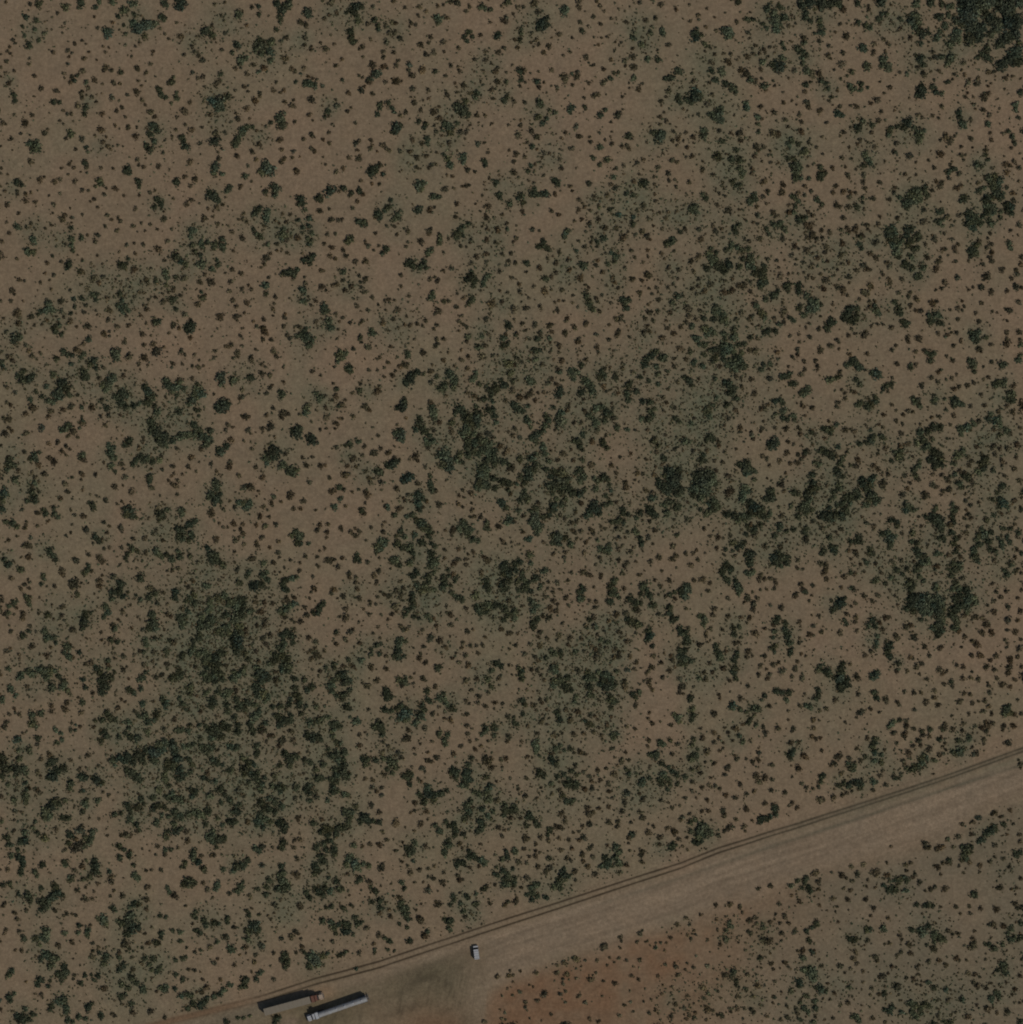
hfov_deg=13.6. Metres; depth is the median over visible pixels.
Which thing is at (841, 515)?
desert shrub
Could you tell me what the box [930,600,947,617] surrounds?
desert shrub
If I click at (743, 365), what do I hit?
desert shrub
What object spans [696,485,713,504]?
desert shrub
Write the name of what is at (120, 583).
desert shrub
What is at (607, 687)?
desert shrub
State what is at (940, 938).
desert shrub
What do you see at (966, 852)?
desert shrub
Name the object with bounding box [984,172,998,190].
desert shrub
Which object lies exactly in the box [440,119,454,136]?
desert shrub
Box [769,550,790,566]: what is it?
desert shrub
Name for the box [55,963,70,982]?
desert shrub
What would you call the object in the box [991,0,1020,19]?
desert shrub
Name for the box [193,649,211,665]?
desert shrub
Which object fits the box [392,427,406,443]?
desert shrub
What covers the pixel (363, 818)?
desert shrub
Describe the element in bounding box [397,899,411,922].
desert shrub
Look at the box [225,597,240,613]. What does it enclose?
desert shrub
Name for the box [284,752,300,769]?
desert shrub
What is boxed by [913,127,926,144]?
desert shrub
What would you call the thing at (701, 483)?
desert shrub
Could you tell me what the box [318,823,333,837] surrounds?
desert shrub
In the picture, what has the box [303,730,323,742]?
desert shrub
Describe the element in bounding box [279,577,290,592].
desert shrub
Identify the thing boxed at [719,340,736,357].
desert shrub
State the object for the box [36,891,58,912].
desert shrub
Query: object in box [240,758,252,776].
desert shrub
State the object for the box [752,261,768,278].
desert shrub
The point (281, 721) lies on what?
desert shrub
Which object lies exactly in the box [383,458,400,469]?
desert shrub
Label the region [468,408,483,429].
desert shrub
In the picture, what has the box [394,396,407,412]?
desert shrub
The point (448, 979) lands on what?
dirt road
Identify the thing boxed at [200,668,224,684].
desert shrub
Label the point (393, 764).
desert shrub
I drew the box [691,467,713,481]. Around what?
desert shrub
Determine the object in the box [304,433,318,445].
desert shrub
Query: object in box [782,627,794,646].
desert shrub
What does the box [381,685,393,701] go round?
desert shrub
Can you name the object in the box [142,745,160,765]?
desert shrub
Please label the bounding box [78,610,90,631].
desert shrub
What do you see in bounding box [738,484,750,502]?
desert shrub
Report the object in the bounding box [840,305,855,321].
desert shrub
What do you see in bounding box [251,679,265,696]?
desert shrub
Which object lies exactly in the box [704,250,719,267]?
desert shrub
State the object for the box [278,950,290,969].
desert shrub
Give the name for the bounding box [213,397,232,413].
desert shrub
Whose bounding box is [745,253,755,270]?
desert shrub
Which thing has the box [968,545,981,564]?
desert shrub
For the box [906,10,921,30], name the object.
desert shrub
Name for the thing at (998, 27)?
desert shrub
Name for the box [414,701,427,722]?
desert shrub
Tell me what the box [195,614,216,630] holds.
desert shrub
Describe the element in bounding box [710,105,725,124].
desert shrub
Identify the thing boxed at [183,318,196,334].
desert shrub
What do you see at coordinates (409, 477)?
desert shrub
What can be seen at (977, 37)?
desert shrub
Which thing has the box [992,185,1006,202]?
desert shrub
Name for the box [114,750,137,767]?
desert shrub
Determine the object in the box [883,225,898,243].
desert shrub
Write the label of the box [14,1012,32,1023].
desert shrub
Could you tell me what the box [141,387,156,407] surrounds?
desert shrub
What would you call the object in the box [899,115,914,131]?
desert shrub
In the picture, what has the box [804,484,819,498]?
desert shrub
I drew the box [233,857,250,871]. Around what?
desert shrub
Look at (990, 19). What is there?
desert shrub
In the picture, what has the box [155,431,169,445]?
desert shrub
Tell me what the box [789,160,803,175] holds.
desert shrub
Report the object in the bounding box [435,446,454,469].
desert shrub
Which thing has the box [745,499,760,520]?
desert shrub
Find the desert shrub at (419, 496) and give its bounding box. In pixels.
[412,488,426,507]
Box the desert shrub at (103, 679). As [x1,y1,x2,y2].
[96,671,110,696]
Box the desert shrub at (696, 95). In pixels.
[683,86,704,104]
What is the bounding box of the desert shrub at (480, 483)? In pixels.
[473,475,489,491]
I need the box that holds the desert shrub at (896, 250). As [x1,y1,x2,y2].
[889,240,902,257]
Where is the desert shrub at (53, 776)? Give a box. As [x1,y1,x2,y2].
[45,763,68,782]
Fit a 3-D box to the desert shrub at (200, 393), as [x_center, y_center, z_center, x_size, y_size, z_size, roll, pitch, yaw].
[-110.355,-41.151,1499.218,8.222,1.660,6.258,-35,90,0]
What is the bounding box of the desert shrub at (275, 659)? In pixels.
[270,651,291,665]
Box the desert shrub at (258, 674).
[250,666,271,681]
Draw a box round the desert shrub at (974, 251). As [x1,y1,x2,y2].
[965,242,981,257]
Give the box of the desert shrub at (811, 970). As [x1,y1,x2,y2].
[800,965,818,983]
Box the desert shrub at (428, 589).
[418,581,436,593]
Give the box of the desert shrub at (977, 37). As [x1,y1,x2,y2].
[964,21,987,46]
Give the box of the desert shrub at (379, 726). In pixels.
[371,718,385,737]
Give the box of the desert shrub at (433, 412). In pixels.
[427,404,438,421]
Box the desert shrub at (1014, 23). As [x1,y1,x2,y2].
[1001,13,1022,32]
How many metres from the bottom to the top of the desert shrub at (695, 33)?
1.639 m
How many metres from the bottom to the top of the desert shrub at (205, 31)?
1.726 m
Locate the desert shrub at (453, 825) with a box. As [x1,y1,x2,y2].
[446,821,459,839]
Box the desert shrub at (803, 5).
[797,0,815,11]
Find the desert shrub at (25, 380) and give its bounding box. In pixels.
[18,372,35,384]
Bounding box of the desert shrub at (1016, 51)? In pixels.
[1006,43,1022,58]
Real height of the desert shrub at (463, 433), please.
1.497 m
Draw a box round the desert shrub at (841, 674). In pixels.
[832,670,846,683]
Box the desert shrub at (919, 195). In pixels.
[911,186,923,203]
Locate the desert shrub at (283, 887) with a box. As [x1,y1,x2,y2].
[273,882,291,893]
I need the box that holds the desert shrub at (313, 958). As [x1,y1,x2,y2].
[305,950,321,967]
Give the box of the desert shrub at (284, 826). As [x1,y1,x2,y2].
[275,817,289,834]
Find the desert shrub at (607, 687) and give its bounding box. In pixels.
[601,681,617,694]
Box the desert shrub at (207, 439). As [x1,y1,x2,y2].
[197,426,214,449]
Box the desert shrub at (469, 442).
[463,436,483,451]
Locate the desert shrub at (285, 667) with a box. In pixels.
[279,660,293,674]
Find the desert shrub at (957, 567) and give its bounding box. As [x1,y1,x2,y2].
[949,561,963,573]
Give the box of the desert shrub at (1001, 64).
[993,58,1007,72]
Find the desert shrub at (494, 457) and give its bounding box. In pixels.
[482,448,498,468]
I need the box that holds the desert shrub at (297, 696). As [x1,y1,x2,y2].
[292,692,303,708]
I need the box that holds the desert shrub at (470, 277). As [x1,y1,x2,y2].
[463,272,477,284]
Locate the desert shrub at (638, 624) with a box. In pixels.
[624,616,642,628]
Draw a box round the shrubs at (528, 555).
[0,0,1022,1023]
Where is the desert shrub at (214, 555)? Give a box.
[206,550,220,564]
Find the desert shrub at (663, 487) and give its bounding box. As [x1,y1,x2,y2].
[654,479,672,497]
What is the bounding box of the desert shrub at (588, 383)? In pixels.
[580,375,596,395]
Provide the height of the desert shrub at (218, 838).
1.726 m
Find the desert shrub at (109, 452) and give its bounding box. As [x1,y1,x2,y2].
[105,441,117,461]
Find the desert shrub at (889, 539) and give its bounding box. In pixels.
[884,528,896,550]
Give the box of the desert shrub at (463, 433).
[458,424,477,438]
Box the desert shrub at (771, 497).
[761,486,776,502]
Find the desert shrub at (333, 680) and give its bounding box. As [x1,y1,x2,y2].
[324,677,338,693]
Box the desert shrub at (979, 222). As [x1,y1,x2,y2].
[963,218,984,228]
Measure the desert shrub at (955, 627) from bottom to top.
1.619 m
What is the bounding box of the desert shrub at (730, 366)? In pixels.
[724,357,739,374]
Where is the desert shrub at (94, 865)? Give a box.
[90,854,101,876]
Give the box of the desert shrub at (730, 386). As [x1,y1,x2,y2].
[722,378,737,395]
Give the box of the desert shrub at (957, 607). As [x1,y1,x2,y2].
[947,600,965,613]
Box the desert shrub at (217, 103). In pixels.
[207,94,226,112]
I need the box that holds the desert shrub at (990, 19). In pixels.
[981,9,999,26]
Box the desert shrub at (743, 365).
[732,353,748,372]
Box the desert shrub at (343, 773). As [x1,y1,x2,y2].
[330,766,350,780]
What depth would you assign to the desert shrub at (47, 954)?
1499.20 m
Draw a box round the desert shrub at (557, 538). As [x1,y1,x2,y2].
[548,531,562,546]
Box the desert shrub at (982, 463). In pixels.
[977,455,989,471]
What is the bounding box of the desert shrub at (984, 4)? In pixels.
[976,0,995,9]
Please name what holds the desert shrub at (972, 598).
on the ground
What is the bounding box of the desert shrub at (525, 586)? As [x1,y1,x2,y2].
[520,580,533,593]
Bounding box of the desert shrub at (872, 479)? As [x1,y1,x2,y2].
[863,474,877,494]
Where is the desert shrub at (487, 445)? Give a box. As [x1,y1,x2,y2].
[478,438,493,457]
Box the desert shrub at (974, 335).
[967,328,981,343]
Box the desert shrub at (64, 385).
[55,378,70,396]
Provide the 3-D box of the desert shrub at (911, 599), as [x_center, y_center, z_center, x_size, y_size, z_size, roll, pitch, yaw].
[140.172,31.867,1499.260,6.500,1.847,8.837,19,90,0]
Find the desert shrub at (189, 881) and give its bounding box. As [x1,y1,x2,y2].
[180,876,197,888]
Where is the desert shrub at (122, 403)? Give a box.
[111,393,130,411]
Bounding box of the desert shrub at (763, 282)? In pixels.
[756,273,768,289]
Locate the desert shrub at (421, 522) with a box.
[413,516,427,530]
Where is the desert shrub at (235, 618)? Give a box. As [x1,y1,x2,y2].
[230,612,243,628]
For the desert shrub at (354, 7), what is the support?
on the ground
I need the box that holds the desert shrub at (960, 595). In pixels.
[951,584,971,602]
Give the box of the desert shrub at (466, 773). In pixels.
[460,767,473,783]
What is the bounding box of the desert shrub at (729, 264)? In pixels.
[720,258,733,275]
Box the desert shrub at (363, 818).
[357,812,375,825]
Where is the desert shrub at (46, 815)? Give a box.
[39,805,52,821]
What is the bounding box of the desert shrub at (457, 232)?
[452,224,466,240]
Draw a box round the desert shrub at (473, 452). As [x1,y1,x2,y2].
[464,447,480,459]
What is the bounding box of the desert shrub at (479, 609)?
[472,600,492,614]
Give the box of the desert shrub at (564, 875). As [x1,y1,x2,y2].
[555,870,572,887]
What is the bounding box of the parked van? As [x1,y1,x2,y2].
[473,945,479,959]
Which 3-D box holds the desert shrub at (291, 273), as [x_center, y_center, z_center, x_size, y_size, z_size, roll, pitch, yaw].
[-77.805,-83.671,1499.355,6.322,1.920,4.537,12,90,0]
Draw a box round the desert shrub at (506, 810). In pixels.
[500,802,518,814]
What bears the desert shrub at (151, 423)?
on the ground
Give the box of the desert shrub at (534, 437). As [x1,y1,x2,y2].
[528,429,540,444]
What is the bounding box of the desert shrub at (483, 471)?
[476,461,491,479]
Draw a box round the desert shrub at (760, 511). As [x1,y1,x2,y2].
[753,505,767,521]
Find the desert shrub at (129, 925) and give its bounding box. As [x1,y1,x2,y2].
[116,917,136,937]
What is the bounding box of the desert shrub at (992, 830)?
[983,823,997,837]
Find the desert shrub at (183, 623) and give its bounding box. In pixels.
[175,614,188,630]
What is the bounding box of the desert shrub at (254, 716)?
[248,706,262,722]
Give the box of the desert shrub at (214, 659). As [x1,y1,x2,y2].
[210,653,223,672]
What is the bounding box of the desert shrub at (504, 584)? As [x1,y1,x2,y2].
[498,577,512,592]
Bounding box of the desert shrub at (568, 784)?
[562,780,581,789]
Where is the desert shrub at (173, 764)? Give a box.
[163,753,183,771]
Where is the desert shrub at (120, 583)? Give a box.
[116,579,126,599]
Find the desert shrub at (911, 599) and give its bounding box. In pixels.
[904,592,921,614]
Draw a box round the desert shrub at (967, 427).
[956,422,973,436]
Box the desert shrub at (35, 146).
[25,139,41,154]
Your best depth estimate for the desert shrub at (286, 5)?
1499.32 m
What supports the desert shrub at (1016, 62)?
on the ground
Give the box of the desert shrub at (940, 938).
[930,930,947,944]
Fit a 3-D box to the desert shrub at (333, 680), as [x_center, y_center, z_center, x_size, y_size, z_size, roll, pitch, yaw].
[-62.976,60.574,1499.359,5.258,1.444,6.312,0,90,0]
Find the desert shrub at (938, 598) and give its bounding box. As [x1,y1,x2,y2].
[917,591,945,607]
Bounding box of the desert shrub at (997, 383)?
[992,377,1006,388]
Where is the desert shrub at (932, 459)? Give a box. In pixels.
[925,446,939,470]
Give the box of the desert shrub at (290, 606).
[280,600,297,615]
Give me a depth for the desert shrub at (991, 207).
1499.28 m
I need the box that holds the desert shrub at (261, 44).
[252,36,267,57]
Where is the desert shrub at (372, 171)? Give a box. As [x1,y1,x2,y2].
[366,164,379,178]
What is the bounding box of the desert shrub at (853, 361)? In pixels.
[848,357,864,372]
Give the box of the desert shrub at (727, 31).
[719,26,734,40]
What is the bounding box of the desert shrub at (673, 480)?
[664,466,681,490]
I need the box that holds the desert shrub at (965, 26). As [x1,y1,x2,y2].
[950,17,977,33]
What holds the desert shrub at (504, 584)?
on the ground
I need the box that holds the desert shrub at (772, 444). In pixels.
[766,435,780,450]
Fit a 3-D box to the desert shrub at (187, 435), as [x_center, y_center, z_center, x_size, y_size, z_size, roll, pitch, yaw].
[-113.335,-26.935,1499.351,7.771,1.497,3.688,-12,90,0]
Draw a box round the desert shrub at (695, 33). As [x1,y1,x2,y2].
[689,26,703,42]
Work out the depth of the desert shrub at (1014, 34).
1499.19 m
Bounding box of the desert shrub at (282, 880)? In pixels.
[277,868,288,884]
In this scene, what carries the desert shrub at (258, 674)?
on the ground
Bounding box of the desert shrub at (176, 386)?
[169,378,184,395]
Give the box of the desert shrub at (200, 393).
[187,385,207,405]
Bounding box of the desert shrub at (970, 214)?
[963,209,979,220]
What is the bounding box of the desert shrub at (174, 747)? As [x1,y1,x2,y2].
[169,738,179,755]
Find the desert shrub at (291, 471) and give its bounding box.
[284,465,300,477]
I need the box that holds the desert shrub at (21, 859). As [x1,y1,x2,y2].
[14,853,26,868]
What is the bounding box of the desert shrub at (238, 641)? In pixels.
[229,629,243,651]
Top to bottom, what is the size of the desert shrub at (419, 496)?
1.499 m
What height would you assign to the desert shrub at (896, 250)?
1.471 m
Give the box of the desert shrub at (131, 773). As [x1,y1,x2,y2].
[123,766,143,783]
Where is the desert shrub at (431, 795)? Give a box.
[422,788,444,803]
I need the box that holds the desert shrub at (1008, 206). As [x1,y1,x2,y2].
[1001,200,1015,215]
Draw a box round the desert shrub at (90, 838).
[81,828,97,846]
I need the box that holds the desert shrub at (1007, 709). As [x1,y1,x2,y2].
[1000,704,1013,717]
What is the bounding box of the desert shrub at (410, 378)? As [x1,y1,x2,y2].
[403,371,417,386]
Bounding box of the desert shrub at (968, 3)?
[956,0,977,10]
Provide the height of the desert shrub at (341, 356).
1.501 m
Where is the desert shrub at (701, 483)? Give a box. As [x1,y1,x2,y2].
[691,473,716,493]
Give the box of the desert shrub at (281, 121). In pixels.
[273,110,288,130]
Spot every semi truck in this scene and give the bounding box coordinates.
[263,992,323,1015]
[306,994,369,1020]
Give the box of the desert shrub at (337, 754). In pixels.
[326,747,348,759]
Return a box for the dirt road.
[136,743,1022,1023]
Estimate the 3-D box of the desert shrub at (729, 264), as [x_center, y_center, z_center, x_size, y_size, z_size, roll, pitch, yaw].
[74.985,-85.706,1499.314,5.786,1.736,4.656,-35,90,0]
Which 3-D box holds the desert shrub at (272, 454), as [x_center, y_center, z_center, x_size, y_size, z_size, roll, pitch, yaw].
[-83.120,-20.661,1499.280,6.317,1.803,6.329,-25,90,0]
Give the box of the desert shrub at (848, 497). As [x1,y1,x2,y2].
[835,492,854,507]
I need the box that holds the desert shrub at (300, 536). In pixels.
[288,528,304,540]
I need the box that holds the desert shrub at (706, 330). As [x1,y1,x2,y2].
[699,324,718,337]
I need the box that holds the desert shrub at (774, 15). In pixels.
[768,8,782,33]
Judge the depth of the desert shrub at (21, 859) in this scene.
1499.37 m
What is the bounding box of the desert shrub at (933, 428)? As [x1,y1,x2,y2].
[925,422,944,436]
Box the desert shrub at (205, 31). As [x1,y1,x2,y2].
[200,25,215,38]
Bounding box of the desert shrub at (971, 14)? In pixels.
[954,3,983,25]
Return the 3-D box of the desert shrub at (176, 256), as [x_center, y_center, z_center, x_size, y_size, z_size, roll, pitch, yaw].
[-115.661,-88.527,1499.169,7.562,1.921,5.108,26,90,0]
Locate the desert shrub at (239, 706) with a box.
[233,697,247,712]
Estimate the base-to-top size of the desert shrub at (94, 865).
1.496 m
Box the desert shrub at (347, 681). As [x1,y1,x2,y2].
[335,670,352,686]
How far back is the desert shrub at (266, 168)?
1499.16 m
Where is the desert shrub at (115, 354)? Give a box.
[111,347,121,361]
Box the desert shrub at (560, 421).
[553,408,567,430]
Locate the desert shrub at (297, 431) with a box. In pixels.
[289,423,303,440]
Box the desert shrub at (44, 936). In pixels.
[38,926,51,943]
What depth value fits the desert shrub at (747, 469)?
1499.19 m
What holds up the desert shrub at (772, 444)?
on the ground
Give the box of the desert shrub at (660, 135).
[650,129,665,144]
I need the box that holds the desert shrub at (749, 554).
[743,549,757,567]
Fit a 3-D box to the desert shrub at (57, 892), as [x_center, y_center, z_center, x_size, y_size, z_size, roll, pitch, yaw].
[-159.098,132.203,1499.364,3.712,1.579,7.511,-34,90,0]
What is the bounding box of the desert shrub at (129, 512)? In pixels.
[122,504,138,519]
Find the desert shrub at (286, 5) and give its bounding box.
[273,0,292,16]
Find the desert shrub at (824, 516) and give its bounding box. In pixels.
[816,510,834,522]
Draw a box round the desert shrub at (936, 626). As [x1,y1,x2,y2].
[929,620,944,630]
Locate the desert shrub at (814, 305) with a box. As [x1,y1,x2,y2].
[807,296,820,312]
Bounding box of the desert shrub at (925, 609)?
[915,601,933,616]
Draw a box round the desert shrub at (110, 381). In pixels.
[102,373,117,393]
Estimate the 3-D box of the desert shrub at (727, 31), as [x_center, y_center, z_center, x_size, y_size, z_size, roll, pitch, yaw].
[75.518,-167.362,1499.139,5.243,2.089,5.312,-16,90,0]
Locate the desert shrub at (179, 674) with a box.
[167,666,185,682]
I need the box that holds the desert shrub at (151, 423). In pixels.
[146,418,162,437]
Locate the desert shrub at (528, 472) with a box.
[521,461,540,481]
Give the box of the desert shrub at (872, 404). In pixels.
[863,394,879,411]
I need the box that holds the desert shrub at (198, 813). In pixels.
[185,808,206,819]
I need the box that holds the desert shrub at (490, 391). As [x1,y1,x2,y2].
[485,381,500,398]
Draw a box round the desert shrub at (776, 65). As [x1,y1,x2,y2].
[769,59,785,74]
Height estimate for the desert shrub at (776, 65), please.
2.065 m
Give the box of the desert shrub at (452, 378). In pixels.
[445,369,459,391]
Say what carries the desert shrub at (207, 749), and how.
on the ground
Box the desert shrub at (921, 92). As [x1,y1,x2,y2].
[914,81,926,99]
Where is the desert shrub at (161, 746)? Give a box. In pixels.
[153,737,169,754]
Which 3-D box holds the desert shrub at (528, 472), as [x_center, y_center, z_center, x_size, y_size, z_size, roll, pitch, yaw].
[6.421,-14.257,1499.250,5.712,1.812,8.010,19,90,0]
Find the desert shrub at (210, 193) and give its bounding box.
[205,188,221,202]
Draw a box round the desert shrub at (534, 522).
[528,511,544,533]
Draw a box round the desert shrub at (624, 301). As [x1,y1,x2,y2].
[618,296,631,311]
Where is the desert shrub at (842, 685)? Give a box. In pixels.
[835,676,851,692]
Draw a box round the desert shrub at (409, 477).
[400,471,415,484]
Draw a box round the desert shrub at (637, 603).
[624,594,642,606]
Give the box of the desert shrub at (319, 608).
[311,600,326,616]
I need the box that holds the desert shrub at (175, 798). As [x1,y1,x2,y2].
[169,789,184,804]
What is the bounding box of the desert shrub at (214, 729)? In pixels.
[205,722,226,741]
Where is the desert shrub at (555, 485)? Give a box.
[544,467,568,491]
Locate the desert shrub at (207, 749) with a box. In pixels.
[198,744,215,755]
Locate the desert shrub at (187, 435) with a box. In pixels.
[177,430,196,441]
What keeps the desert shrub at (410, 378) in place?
on the ground
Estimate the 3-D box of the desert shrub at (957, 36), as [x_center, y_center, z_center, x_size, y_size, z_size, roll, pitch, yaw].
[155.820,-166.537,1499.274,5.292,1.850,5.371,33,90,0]
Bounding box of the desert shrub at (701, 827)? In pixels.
[694,821,709,840]
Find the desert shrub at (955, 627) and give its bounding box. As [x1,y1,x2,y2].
[950,612,960,631]
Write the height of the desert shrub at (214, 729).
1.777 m
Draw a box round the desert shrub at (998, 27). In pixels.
[986,17,1004,39]
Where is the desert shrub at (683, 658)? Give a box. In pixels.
[676,653,690,666]
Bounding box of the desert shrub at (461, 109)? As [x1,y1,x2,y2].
[451,102,470,118]
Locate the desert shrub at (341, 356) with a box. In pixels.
[334,349,348,364]
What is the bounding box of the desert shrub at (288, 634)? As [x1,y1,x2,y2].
[278,628,296,641]
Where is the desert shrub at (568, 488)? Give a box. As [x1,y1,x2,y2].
[557,483,576,497]
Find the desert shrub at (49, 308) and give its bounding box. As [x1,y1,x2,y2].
[43,298,56,313]
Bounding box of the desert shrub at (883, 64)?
[878,53,892,72]
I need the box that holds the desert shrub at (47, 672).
[34,664,53,681]
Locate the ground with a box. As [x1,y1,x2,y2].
[0,0,1022,1023]
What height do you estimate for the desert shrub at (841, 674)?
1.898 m
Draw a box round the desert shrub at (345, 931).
[339,920,353,935]
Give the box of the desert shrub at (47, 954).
[38,950,60,964]
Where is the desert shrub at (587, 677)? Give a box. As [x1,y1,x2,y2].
[582,670,598,682]
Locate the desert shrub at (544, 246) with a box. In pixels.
[535,238,552,252]
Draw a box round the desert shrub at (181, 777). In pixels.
[173,765,187,781]
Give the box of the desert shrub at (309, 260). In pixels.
[300,252,316,266]
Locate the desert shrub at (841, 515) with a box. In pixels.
[832,505,849,520]
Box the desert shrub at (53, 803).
[45,797,64,811]
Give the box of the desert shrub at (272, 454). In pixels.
[265,444,282,462]
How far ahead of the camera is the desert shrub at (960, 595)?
1499.33 m
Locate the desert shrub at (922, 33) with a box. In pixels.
[916,27,932,40]
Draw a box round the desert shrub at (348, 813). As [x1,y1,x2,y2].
[341,807,356,825]
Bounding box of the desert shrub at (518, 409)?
[509,400,524,414]
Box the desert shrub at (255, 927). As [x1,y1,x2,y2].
[244,919,261,936]
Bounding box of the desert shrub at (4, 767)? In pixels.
[0,751,21,775]
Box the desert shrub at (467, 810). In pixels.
[462,797,473,816]
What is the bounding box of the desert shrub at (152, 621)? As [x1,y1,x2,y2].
[145,609,159,633]
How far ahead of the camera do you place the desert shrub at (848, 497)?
1499.37 m
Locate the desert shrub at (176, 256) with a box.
[171,250,188,267]
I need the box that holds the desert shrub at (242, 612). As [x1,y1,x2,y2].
[238,600,247,619]
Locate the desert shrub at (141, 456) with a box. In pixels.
[131,452,149,468]
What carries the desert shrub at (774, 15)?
on the ground
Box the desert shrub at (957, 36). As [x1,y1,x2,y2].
[948,27,961,43]
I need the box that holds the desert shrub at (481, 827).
[474,818,486,836]
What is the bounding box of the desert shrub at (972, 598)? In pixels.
[963,594,979,606]
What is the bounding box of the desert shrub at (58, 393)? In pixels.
[50,386,64,401]
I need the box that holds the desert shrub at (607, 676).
[597,670,615,687]
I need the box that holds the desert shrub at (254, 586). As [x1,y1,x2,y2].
[248,580,266,592]
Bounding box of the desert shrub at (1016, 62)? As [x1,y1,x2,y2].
[1003,52,1022,67]
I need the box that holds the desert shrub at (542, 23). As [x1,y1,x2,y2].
[536,15,552,31]
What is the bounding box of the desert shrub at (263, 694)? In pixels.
[255,690,272,703]
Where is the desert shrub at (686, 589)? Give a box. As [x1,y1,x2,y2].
[680,582,692,600]
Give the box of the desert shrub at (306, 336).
[295,332,315,343]
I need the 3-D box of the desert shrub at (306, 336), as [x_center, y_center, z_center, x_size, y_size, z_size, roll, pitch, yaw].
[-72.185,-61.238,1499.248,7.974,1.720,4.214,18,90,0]
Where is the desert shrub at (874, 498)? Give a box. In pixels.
[866,486,881,507]
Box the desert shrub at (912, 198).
[903,190,918,205]
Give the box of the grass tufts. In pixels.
[0,0,1022,1023]
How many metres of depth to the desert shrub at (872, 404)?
1499.34 m
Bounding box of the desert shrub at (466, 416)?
[459,408,473,424]
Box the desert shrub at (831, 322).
[823,316,837,332]
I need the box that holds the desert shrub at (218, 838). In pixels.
[209,831,226,845]
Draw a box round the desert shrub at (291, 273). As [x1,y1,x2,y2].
[279,267,296,279]
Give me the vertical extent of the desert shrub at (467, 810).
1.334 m
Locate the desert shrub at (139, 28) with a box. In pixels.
[129,19,159,36]
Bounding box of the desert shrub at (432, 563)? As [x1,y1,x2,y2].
[426,556,439,569]
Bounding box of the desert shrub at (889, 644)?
[883,641,894,660]
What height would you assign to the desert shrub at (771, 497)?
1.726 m
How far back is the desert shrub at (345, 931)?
1499.40 m
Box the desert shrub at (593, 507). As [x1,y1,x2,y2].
[586,500,602,516]
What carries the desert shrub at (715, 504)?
on the ground
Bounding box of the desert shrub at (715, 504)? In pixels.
[708,494,722,515]
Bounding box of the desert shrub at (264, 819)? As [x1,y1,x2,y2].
[253,811,269,828]
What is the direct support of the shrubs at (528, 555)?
on the ground
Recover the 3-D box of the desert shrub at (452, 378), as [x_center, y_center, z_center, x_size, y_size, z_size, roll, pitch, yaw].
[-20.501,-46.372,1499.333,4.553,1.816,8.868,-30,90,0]
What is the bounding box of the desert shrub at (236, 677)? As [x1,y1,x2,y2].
[229,667,247,683]
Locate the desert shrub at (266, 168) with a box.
[256,158,276,177]
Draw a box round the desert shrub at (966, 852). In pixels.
[959,843,972,861]
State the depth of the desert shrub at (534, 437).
1499.37 m
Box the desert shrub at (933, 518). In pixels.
[924,511,945,525]
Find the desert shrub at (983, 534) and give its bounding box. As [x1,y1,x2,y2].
[973,526,988,541]
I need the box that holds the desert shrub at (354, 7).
[348,2,365,17]
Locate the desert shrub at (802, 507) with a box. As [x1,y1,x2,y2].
[796,496,813,511]
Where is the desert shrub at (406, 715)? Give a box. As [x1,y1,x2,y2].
[398,708,413,722]
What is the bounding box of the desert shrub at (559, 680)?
[550,673,564,688]
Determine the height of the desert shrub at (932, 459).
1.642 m
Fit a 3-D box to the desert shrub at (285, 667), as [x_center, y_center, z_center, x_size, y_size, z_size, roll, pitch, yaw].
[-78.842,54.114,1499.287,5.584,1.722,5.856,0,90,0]
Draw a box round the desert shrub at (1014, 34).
[999,27,1020,44]
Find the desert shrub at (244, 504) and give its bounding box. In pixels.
[236,498,252,511]
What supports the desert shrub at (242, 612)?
on the ground
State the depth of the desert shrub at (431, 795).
1499.27 m
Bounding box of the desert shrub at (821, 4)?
[815,0,841,11]
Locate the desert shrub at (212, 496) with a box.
[206,490,222,506]
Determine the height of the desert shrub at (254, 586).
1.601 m
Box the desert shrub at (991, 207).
[983,200,998,215]
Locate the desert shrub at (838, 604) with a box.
[830,596,847,613]
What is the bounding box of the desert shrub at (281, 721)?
[272,712,289,729]
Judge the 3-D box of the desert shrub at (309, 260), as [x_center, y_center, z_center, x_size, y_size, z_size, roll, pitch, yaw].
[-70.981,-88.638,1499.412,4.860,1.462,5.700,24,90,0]
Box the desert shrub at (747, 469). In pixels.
[741,459,754,476]
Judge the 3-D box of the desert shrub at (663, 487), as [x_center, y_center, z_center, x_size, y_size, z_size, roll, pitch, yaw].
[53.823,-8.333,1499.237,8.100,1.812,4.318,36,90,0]
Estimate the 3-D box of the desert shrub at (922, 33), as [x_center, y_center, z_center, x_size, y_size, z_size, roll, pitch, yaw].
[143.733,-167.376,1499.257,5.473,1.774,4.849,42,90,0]
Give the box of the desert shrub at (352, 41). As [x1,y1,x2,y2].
[345,27,358,45]
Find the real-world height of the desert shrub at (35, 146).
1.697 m
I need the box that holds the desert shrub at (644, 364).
[640,349,659,368]
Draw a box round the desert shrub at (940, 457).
[934,450,945,469]
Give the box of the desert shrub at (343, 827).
[333,823,349,837]
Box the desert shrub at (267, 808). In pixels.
[256,797,278,815]
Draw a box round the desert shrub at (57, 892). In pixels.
[50,881,65,897]
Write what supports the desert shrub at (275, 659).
on the ground
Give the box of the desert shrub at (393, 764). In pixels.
[387,754,399,770]
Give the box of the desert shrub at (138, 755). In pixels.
[132,748,146,762]
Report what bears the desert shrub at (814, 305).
on the ground
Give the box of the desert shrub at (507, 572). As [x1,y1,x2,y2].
[498,559,513,578]
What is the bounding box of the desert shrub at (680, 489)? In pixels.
[672,482,686,497]
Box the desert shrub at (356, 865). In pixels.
[342,854,361,872]

